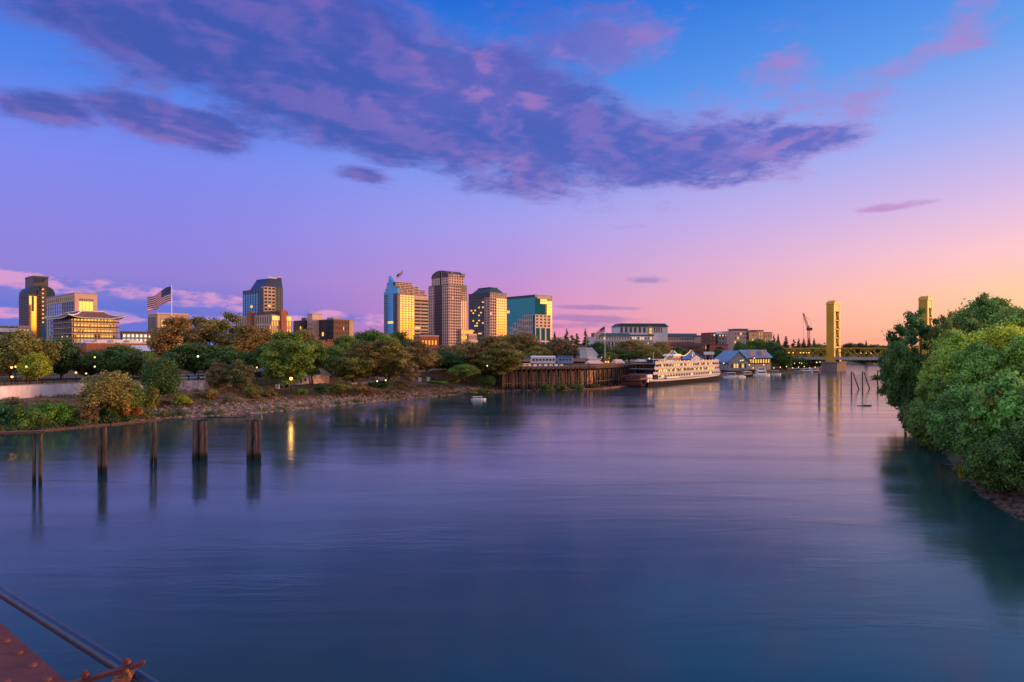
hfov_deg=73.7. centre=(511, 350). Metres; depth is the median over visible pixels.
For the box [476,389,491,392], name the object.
bank bush
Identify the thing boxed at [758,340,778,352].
broadleaf tree
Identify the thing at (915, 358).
broadleaf tree
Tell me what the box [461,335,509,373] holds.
broadleaf tree
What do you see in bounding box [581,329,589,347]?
conifer tree
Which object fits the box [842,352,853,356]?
broadleaf tree
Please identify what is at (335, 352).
broadleaf tree
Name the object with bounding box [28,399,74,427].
waterside shrub
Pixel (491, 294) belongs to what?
windows
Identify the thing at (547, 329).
podium window
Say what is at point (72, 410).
waterside shrub
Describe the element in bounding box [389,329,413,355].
broadleaf tree
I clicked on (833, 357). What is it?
lift bridge
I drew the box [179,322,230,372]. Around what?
broadleaf tree
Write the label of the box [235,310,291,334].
striped hotel
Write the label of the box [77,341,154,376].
broadleaf tree
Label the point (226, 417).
hanging cable
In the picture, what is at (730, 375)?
motor boat
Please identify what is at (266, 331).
broadleaf tree
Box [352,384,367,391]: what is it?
slope bush
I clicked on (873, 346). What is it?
broadleaf tree
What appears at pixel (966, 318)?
broadleaf tree
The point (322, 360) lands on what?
broadleaf tree
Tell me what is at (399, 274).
flagpole
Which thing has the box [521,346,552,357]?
broadleaf tree
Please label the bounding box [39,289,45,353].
windows
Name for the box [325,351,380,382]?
broadleaf tree
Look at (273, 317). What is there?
lit sign window
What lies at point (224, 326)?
broadleaf tree
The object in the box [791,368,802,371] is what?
motor boat
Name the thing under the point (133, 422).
timber beam
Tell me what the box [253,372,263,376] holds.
parked car
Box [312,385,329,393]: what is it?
slope bush
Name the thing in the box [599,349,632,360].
broadleaf tree
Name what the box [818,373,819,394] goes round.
mooring pile
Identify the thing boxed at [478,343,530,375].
broadleaf tree
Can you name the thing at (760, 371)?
motor boat
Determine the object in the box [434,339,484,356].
broadleaf tree
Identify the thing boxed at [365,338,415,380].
broadleaf tree
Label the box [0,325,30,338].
parking structure
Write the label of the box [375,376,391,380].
retaining wall
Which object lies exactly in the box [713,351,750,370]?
gabled boathouse
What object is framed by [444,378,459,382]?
slope bush
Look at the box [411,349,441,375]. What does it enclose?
broadleaf tree
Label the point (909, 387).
broadleaf tree
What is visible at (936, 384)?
broadleaf tree
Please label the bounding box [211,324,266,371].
broadleaf tree
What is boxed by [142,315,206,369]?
broadleaf tree
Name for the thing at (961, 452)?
waterside bush
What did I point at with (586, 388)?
floating dock
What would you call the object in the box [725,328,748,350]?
lilac tower hotel
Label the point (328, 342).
crenellated brick hall
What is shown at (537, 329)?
podium window
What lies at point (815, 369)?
motor boat
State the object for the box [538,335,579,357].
broadleaf tree
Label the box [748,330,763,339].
apartment block
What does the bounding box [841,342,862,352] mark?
broadleaf tree
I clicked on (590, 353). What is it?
white shed
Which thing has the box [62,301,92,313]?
windows
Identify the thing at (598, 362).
awning stall
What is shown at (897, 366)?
broadleaf tree
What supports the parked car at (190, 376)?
on the bank ground at (436, 374)
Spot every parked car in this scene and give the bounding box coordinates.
[177,375,187,379]
[186,375,196,379]
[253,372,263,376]
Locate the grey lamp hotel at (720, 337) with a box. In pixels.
[713,331,725,343]
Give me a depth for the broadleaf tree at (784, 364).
422.66 m
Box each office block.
[46,292,96,343]
[147,313,188,345]
[293,318,306,332]
[319,317,352,342]
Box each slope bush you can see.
[172,393,192,404]
[201,388,217,398]
[244,385,263,398]
[261,388,276,397]
[293,388,308,394]
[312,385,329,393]
[330,382,352,392]
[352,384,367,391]
[365,380,392,388]
[391,381,410,387]
[428,380,447,384]
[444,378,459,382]
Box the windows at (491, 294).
[469,294,505,341]
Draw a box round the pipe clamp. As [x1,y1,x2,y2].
[70,658,144,681]
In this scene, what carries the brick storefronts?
on the bank ground at (436, 374)
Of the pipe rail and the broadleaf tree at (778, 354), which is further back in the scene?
the broadleaf tree at (778, 354)
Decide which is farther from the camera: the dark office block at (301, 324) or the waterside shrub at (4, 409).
the dark office block at (301, 324)
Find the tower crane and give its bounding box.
[802,313,811,347]
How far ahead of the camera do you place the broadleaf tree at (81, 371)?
179.95 m
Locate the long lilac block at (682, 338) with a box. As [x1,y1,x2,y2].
[668,333,700,342]
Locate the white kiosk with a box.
[704,352,713,359]
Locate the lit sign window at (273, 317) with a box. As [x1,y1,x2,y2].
[272,316,279,319]
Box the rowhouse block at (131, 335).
[120,331,151,344]
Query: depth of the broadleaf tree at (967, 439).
72.54 m
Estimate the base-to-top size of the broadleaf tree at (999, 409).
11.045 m
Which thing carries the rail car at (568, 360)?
on the bank ground at (436, 374)
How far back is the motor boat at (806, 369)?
431.11 m
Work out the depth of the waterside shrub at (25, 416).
118.05 m
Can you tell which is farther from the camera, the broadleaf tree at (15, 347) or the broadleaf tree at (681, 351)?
the broadleaf tree at (681, 351)
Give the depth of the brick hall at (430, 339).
484.66 m
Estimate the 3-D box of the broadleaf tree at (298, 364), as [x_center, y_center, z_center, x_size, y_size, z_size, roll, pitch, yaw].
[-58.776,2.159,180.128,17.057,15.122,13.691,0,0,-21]
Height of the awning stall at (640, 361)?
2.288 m
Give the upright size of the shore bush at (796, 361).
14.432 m
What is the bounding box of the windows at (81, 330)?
[74,330,115,342]
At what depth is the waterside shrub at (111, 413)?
130.36 m
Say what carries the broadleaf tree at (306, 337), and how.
on the bank ground at (436, 374)
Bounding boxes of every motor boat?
[471,396,485,399]
[723,372,737,377]
[741,371,752,376]
[753,367,769,375]
[770,370,780,374]
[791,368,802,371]
[801,368,812,372]
[810,368,820,371]
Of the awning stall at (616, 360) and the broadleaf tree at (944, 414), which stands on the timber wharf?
the awning stall at (616, 360)
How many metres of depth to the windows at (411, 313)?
810.55 m
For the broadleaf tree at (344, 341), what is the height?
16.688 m
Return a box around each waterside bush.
[892,401,914,434]
[903,413,944,448]
[952,441,970,464]
[960,432,1016,493]
[988,421,1023,493]
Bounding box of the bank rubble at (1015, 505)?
[947,460,1023,519]
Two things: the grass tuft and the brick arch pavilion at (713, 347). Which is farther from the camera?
the brick arch pavilion at (713, 347)
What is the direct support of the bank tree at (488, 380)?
on the bank ground at (436, 374)
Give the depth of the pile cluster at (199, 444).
86.92 m
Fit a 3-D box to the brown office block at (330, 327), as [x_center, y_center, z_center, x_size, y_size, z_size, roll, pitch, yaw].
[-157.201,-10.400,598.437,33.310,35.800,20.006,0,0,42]
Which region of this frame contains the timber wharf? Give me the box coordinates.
[498,362,643,390]
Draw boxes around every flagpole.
[147,284,171,317]
[396,270,402,281]
[594,326,604,338]
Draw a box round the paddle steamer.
[620,348,719,385]
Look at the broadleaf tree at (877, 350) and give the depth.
877.85 m
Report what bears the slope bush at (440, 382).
on the bank ground at (436, 374)
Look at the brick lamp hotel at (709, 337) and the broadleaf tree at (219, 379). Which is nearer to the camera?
the broadleaf tree at (219, 379)
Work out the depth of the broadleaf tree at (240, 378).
168.36 m
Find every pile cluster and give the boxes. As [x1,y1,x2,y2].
[32,433,42,483]
[97,427,107,473]
[149,422,156,464]
[192,417,207,460]
[246,417,260,460]
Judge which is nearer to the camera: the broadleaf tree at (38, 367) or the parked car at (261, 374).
the broadleaf tree at (38, 367)
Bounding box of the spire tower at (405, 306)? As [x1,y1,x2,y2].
[384,276,427,354]
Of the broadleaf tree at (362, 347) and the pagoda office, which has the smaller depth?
the broadleaf tree at (362, 347)
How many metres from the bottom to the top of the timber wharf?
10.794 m
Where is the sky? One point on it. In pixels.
(697, 167)
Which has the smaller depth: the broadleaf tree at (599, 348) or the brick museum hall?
the brick museum hall
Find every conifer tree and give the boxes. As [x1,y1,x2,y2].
[564,329,569,340]
[568,335,575,344]
[573,333,580,344]
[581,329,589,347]
[782,336,789,350]
[790,339,796,347]
[862,341,869,356]
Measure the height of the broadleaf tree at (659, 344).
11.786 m
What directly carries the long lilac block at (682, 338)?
on the bank ground at (436, 374)
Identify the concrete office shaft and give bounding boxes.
[307,314,322,339]
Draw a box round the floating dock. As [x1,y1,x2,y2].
[534,385,627,390]
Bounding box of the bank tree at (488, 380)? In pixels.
[479,375,496,387]
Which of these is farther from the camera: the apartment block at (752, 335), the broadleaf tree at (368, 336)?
the apartment block at (752, 335)
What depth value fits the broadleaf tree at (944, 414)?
79.70 m
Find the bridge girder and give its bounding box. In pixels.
[0,623,66,681]
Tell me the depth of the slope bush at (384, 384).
191.63 m
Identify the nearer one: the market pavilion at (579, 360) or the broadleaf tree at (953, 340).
the broadleaf tree at (953, 340)
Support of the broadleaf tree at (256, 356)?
on the bank ground at (436, 374)
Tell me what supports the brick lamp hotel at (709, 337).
on the bank ground at (436, 374)
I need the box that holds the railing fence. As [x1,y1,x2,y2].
[4,377,141,385]
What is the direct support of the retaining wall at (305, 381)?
on the bank ground at (436, 374)
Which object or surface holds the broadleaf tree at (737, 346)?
on the bank ground at (436, 374)
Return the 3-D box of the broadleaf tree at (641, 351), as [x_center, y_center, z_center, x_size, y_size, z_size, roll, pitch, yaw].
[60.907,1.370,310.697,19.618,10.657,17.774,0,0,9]
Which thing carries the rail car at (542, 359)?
on the bank ground at (436, 374)
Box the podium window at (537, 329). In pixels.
[536,328,539,340]
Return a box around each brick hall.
[322,339,333,348]
[413,333,438,348]
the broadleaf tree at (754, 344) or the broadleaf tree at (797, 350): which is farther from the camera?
the broadleaf tree at (797, 350)
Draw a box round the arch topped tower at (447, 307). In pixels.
[428,270,476,348]
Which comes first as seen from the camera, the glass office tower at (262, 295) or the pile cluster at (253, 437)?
the pile cluster at (253, 437)
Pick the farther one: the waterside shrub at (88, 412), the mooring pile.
the mooring pile
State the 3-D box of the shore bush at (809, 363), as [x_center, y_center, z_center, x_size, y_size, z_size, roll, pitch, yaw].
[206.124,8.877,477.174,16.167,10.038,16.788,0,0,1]
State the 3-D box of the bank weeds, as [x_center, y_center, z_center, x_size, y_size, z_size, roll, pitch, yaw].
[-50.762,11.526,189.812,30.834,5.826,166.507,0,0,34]
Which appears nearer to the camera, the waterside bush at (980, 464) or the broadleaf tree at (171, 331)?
the waterside bush at (980, 464)
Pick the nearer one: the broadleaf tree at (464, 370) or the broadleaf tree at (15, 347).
the broadleaf tree at (15, 347)
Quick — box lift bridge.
[784,295,932,370]
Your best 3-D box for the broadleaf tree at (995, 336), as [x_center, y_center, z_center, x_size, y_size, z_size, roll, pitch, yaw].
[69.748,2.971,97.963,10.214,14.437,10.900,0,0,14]
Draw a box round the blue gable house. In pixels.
[682,352,703,359]
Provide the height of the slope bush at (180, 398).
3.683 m
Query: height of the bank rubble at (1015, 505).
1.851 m
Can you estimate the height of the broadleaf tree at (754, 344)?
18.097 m
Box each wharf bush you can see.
[539,384,553,390]
[555,383,567,390]
[569,384,584,389]
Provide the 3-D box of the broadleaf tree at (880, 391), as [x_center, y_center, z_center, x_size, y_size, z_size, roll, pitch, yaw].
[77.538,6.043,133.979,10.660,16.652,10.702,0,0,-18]
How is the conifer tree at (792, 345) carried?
on the bank ground at (436, 374)
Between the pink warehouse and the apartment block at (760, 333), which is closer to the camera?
the pink warehouse
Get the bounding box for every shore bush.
[788,353,805,367]
[800,356,819,367]
[811,356,823,368]
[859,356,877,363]
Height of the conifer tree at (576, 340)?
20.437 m
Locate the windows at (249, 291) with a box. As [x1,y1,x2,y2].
[243,287,282,311]
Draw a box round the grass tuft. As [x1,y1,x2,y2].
[953,465,967,477]
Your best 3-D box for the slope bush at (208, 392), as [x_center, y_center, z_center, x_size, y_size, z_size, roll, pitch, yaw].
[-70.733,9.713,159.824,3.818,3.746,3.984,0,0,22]
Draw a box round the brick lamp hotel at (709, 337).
[701,332,715,343]
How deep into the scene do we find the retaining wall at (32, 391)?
142.93 m
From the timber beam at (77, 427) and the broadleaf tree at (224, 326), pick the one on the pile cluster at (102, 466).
the timber beam at (77, 427)
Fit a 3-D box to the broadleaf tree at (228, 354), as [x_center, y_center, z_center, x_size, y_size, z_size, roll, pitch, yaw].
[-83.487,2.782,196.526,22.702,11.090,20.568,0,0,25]
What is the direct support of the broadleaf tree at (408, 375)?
on the bank ground at (436, 374)
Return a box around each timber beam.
[0,430,46,434]
[45,424,109,431]
[110,419,161,425]
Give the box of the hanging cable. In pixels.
[212,417,241,417]
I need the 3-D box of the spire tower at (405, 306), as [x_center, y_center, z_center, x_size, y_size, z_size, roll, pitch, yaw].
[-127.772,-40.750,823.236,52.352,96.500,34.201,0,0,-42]
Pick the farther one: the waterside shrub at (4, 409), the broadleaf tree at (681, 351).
the broadleaf tree at (681, 351)
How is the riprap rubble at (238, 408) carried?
on the bank ground at (436, 374)
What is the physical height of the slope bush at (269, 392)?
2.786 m
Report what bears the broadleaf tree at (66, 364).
on the bank ground at (436, 374)
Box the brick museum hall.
[73,339,145,356]
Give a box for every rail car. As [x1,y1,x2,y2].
[530,356,555,364]
[556,356,573,364]
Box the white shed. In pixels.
[579,348,600,362]
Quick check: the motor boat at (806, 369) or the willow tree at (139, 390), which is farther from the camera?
the motor boat at (806, 369)
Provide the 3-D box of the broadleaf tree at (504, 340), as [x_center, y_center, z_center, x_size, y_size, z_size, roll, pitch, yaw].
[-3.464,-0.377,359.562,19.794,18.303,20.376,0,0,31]
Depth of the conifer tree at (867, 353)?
758.64 m
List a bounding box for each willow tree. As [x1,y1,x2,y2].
[66,369,144,410]
[111,380,157,409]
[136,356,186,405]
[142,385,162,408]
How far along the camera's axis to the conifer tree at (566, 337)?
459.26 m
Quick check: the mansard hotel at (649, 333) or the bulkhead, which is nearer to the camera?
the bulkhead
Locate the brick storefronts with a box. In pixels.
[662,343,708,360]
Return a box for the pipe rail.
[0,584,159,681]
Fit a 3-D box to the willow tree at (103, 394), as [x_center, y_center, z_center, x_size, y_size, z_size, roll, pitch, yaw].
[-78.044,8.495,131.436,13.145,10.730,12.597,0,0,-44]
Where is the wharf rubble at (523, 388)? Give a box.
[503,382,621,391]
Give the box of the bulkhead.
[502,367,639,386]
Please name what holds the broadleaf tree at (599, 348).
on the bank ground at (436, 374)
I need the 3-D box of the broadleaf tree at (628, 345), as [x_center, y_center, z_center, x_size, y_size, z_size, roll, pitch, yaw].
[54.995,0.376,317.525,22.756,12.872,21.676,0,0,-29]
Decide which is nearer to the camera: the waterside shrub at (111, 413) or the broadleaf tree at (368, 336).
the waterside shrub at (111, 413)
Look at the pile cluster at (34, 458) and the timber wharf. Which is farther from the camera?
the timber wharf
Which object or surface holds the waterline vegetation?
on the bank ground at (436, 374)
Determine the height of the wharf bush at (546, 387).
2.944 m
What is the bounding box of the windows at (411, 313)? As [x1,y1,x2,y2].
[384,293,413,353]
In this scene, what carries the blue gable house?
on the bank ground at (436, 374)
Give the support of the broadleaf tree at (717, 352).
on the bank ground at (436, 374)
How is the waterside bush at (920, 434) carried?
on the bank ground at (954, 459)
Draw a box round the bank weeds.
[0,378,497,430]
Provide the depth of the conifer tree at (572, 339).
449.14 m
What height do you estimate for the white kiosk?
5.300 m
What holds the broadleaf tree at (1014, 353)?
on the bank ground at (954, 459)
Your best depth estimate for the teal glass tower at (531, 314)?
1063.42 m
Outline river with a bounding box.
[0,364,1023,681]
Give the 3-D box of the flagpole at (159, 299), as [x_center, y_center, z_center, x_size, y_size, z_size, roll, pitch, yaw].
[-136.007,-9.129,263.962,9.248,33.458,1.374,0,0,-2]
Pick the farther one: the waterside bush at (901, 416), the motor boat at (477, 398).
the motor boat at (477, 398)
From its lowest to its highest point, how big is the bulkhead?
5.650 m
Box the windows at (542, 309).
[507,297,551,339]
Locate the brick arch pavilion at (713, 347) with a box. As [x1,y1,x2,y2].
[706,344,728,362]
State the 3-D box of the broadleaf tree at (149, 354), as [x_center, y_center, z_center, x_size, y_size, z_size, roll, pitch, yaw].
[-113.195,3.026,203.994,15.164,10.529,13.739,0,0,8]
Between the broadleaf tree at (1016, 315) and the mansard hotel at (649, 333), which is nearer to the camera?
the broadleaf tree at (1016, 315)
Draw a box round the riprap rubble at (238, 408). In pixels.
[129,384,503,421]
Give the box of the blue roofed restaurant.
[738,350,772,369]
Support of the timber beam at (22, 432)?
on the pile cluster at (34, 458)
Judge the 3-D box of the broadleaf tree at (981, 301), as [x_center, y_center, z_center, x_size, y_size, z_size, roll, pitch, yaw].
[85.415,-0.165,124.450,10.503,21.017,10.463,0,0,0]
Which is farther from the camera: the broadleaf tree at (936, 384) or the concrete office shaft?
the concrete office shaft
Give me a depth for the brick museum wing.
265.62 m
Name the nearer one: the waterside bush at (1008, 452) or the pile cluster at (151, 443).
the waterside bush at (1008, 452)
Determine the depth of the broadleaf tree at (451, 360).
232.29 m
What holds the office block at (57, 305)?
on the bank ground at (436, 374)
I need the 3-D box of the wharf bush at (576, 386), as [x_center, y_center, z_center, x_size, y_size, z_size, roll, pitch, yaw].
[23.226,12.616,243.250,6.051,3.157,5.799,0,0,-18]
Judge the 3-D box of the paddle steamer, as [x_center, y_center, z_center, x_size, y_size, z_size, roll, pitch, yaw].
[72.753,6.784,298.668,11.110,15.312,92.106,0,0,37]
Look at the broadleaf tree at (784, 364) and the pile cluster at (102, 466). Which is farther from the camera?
the broadleaf tree at (784, 364)
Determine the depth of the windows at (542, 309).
1063.63 m
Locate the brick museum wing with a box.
[130,342,158,360]
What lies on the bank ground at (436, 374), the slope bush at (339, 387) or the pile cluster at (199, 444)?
the slope bush at (339, 387)
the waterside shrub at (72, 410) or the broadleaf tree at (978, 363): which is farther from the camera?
the waterside shrub at (72, 410)
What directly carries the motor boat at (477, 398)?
on the river
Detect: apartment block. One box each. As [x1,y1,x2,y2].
[747,331,756,344]
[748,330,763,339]
[764,332,772,341]
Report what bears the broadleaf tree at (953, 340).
on the bank ground at (954, 459)
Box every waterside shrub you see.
[0,397,23,407]
[0,401,17,424]
[3,403,52,430]
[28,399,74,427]
[64,402,78,419]
[72,405,100,423]
[99,407,119,422]
[116,404,142,416]
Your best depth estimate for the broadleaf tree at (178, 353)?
191.52 m
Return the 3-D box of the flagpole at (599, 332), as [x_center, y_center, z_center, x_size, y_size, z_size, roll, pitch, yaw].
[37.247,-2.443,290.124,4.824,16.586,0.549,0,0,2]
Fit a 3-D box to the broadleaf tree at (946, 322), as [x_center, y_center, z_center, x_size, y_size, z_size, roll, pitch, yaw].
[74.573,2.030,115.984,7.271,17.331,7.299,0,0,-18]
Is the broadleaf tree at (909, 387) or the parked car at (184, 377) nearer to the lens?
the broadleaf tree at (909, 387)
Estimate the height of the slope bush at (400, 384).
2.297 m
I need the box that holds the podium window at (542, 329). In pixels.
[541,328,544,340]
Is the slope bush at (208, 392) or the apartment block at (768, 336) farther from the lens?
the apartment block at (768, 336)
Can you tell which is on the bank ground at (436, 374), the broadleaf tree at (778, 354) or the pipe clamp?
the broadleaf tree at (778, 354)
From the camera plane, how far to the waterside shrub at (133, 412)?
135.63 m
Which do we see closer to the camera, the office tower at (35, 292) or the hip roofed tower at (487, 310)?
the office tower at (35, 292)
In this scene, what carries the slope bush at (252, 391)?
on the bank ground at (436, 374)
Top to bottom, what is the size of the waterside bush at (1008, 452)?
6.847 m
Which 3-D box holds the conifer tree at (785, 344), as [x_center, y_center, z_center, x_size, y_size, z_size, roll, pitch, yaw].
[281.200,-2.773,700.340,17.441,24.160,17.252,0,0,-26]
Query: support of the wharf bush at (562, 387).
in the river
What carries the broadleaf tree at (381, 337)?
on the bank ground at (436, 374)
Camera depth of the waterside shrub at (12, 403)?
128.50 m
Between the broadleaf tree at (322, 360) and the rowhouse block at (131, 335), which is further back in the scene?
the rowhouse block at (131, 335)
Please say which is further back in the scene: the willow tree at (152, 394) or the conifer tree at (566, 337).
the conifer tree at (566, 337)
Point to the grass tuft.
(961, 473)
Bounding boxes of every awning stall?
[586,360,603,365]
[610,359,624,364]
[634,360,646,362]
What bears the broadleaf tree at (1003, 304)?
on the bank ground at (954, 459)
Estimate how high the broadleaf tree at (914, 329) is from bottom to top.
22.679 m
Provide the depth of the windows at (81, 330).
439.51 m
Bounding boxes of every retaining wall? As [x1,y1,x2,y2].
[0,382,83,398]
[176,379,232,390]
[281,375,308,384]
[309,374,328,383]
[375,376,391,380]
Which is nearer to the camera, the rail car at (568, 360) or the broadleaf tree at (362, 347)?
the broadleaf tree at (362, 347)
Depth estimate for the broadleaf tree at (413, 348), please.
210.12 m
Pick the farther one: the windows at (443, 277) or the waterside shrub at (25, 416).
the windows at (443, 277)
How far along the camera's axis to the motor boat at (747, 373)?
364.76 m
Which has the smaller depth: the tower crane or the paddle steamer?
the paddle steamer
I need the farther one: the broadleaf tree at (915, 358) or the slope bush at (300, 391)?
the slope bush at (300, 391)
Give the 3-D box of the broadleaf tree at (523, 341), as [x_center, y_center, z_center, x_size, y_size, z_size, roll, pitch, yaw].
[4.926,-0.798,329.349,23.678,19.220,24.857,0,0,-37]
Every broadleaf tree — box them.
[0,323,66,380]
[0,333,18,378]
[15,351,52,382]
[47,335,86,378]
[72,361,93,376]
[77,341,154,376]
[128,355,159,376]
[130,345,157,374]
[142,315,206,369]
[154,340,227,374]
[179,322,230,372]
[183,343,255,372]
[187,311,243,345]
[202,362,230,389]
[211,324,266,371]
[225,359,255,391]
[248,341,288,371]
[249,327,273,353]
[256,330,318,386]
[290,328,325,360]
[304,340,330,384]
[314,344,344,378]
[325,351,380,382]
[329,332,360,355]
[346,342,391,378]
[353,326,393,342]
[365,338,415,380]
[373,333,401,355]
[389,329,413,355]
[399,363,419,383]
[400,339,441,378]
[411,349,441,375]
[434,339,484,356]
[434,351,471,373]
[445,363,480,379]
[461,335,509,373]
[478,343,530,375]
[496,333,510,359]
[504,329,542,356]
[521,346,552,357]
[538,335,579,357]
[587,340,610,357]
[598,352,617,363]
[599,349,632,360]
[607,337,644,362]
[630,343,667,362]
[650,341,671,358]
[674,347,687,357]
[713,349,722,357]
[733,339,745,350]
[740,336,765,349]
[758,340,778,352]
[768,344,787,367]
[777,356,792,369]
[787,347,811,356]
[810,344,825,356]
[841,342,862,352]
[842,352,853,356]
[854,343,865,352]
[868,344,879,353]
[870,339,927,421]
[871,345,887,352]
[877,307,940,362]
[878,336,919,407]
[886,356,922,410]
[896,367,923,408]
[908,366,953,446]
[915,352,962,421]
[921,311,968,361]
[921,326,971,371]
[924,383,985,464]
[928,307,986,351]
[937,296,1018,329]
[940,340,1008,392]
[951,418,999,454]
[955,393,1003,449]
[957,320,1023,351]
[958,292,1000,324]
[965,365,1023,445]
[975,305,1023,333]
[992,334,1023,386]
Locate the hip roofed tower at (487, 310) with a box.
[468,287,506,342]
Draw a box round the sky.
[0,0,1023,347]
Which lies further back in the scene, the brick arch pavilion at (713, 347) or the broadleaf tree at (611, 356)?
the brick arch pavilion at (713, 347)
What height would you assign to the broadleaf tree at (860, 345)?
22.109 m
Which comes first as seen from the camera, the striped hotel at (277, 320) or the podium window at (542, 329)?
the striped hotel at (277, 320)
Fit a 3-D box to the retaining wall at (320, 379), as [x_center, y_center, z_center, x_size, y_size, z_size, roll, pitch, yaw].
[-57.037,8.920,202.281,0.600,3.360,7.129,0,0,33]
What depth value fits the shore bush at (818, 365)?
482.68 m
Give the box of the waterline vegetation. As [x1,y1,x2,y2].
[0,388,496,430]
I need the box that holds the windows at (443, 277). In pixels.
[429,277,466,346]
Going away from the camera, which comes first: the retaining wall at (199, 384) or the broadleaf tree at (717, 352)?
the retaining wall at (199, 384)
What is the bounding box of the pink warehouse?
[567,345,585,357]
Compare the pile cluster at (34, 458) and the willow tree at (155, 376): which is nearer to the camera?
the pile cluster at (34, 458)
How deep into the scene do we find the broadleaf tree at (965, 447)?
74.17 m
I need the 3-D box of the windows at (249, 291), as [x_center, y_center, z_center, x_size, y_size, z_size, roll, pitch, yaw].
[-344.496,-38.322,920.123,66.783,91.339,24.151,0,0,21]
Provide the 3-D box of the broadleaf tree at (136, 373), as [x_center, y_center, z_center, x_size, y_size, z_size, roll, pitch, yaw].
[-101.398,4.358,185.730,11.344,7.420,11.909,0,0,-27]
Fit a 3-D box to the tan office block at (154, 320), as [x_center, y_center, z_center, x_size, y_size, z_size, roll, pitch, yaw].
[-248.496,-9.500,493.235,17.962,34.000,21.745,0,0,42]
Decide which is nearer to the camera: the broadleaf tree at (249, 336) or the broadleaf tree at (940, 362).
the broadleaf tree at (940, 362)
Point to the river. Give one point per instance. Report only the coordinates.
(778, 528)
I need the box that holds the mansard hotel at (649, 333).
[587,323,668,360]
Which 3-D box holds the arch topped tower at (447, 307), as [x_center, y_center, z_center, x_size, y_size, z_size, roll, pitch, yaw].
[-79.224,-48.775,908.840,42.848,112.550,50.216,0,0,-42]
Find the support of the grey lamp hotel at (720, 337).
on the bank ground at (436, 374)
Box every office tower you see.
[19,276,54,353]
[243,276,282,315]
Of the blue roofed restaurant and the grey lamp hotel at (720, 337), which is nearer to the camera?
the blue roofed restaurant
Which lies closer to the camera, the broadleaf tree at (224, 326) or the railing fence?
the railing fence
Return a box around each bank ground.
[0,356,878,430]
[895,407,1014,501]
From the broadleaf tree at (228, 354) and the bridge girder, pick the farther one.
the broadleaf tree at (228, 354)
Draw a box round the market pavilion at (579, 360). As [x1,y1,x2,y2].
[521,358,588,363]
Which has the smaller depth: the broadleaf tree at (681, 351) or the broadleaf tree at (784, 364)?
the broadleaf tree at (681, 351)
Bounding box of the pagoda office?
[44,310,124,346]
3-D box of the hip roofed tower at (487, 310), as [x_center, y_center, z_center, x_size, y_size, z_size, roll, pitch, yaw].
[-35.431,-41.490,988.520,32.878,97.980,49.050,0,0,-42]
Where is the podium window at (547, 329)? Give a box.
[546,328,549,340]
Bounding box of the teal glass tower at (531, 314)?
[507,295,551,343]
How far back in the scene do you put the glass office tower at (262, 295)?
913.98 m
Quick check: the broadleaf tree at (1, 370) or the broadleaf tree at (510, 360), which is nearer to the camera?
the broadleaf tree at (1, 370)
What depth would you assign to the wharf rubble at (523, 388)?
238.37 m
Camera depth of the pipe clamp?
2.69 m
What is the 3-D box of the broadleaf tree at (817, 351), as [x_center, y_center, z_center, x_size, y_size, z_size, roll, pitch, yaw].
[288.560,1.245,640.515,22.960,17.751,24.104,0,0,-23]

